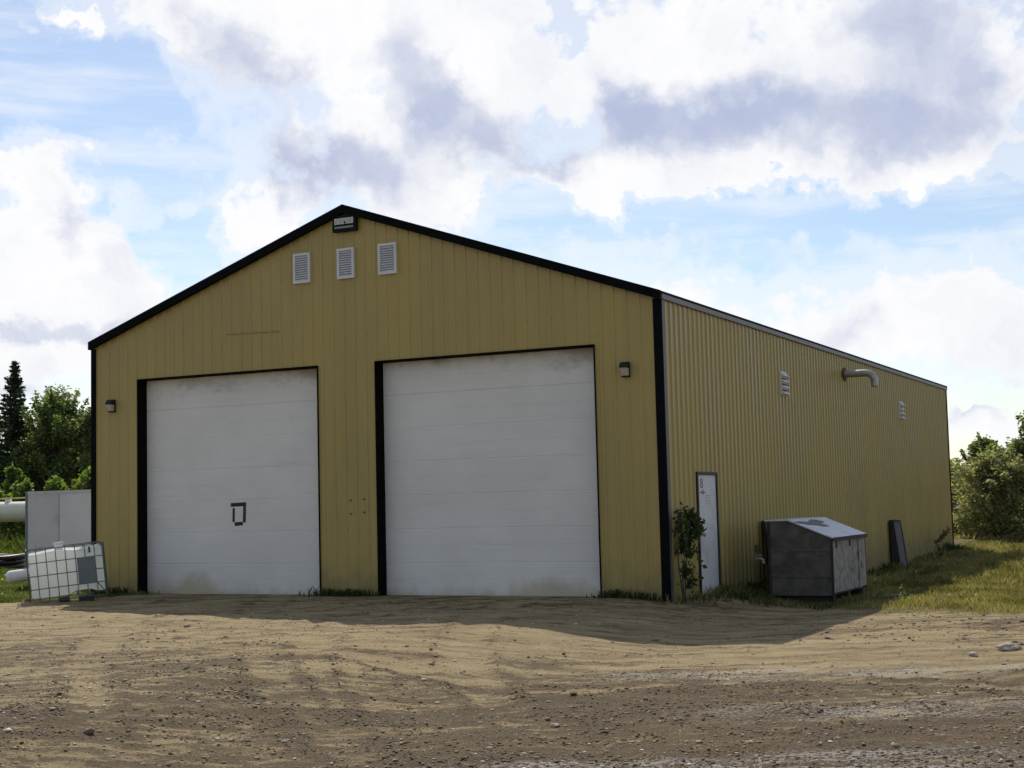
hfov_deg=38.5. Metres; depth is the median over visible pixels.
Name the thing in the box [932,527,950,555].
dry weed
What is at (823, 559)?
utility enclosure
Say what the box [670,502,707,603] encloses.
sapling
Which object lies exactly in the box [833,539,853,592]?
door panel
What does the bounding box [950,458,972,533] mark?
willow shrub
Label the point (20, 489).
bush
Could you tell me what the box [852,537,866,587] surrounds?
door panel
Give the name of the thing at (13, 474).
bush
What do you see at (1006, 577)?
grass
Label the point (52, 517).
box trailer
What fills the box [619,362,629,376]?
wall lamp
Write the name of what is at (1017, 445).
broadleaf tree
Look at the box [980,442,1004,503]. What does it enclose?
broadleaf tree
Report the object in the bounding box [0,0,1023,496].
sky
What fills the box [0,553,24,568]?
pipe coil
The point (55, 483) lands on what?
bush
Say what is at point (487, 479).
garage door
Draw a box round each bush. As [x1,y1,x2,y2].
[0,477,33,543]
[0,487,3,531]
[1,462,24,532]
[43,475,69,490]
[71,465,90,489]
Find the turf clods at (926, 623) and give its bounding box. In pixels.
[798,611,1023,645]
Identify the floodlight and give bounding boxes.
[332,215,357,232]
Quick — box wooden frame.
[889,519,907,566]
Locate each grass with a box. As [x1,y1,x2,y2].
[0,530,159,602]
[665,523,1023,615]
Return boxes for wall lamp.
[105,399,115,412]
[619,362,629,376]
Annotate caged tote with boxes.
[25,541,108,602]
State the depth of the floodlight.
26.49 m
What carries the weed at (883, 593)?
on the ground at (620, 635)
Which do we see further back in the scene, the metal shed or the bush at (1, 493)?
the bush at (1, 493)
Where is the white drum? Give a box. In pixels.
[5,568,29,582]
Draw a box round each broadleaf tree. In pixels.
[1,384,89,490]
[50,404,90,478]
[959,432,997,522]
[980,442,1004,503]
[1002,410,1023,495]
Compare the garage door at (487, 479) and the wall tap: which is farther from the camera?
the wall tap
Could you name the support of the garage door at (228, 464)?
in the metal shed
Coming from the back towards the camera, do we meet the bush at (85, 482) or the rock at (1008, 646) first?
the bush at (85, 482)
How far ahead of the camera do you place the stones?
13.23 m
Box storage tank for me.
[0,497,24,521]
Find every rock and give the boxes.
[550,723,559,726]
[968,652,977,656]
[996,642,1021,650]
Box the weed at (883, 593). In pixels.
[876,579,886,600]
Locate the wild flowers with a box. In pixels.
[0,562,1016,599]
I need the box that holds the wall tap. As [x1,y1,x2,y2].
[755,545,764,563]
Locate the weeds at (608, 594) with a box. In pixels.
[78,541,968,610]
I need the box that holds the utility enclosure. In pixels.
[764,517,867,603]
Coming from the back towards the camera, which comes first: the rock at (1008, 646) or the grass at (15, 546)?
the grass at (15, 546)
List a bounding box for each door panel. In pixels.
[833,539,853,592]
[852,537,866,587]
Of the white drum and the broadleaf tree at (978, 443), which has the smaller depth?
the white drum
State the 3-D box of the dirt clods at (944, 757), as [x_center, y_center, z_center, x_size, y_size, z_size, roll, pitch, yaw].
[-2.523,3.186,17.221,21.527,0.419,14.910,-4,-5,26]
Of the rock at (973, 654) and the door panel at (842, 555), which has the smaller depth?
the rock at (973, 654)
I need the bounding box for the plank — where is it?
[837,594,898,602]
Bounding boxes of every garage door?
[137,365,320,594]
[374,344,601,595]
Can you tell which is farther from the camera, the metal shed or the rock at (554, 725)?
the metal shed
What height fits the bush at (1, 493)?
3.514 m
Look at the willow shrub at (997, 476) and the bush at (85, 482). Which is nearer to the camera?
the willow shrub at (997, 476)
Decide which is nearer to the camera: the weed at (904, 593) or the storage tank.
the weed at (904, 593)
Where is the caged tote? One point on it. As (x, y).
(59, 569)
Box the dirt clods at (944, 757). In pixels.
[0,598,1023,767]
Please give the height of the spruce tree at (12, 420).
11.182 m
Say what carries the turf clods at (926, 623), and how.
on the ground at (620, 635)
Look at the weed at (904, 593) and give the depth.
24.19 m
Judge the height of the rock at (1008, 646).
0.118 m
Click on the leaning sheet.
(764, 524)
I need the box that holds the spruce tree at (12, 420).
[0,361,47,532]
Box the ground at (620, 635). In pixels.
[0,501,1023,767]
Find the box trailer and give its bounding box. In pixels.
[25,489,90,568]
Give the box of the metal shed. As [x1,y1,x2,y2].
[88,204,953,601]
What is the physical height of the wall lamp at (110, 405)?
0.252 m
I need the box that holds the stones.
[2,596,1023,767]
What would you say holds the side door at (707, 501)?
in the metal shed
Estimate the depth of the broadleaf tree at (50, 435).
82.11 m
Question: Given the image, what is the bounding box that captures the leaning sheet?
[761,521,768,549]
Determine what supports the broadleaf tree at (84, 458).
on the ground at (620, 635)
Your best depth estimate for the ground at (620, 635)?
14.54 m
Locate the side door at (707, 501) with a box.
[695,472,721,594]
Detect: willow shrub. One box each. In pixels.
[950,443,1023,541]
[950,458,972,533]
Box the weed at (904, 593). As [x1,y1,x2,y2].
[897,587,908,601]
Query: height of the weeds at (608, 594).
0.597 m
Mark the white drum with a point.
(14, 576)

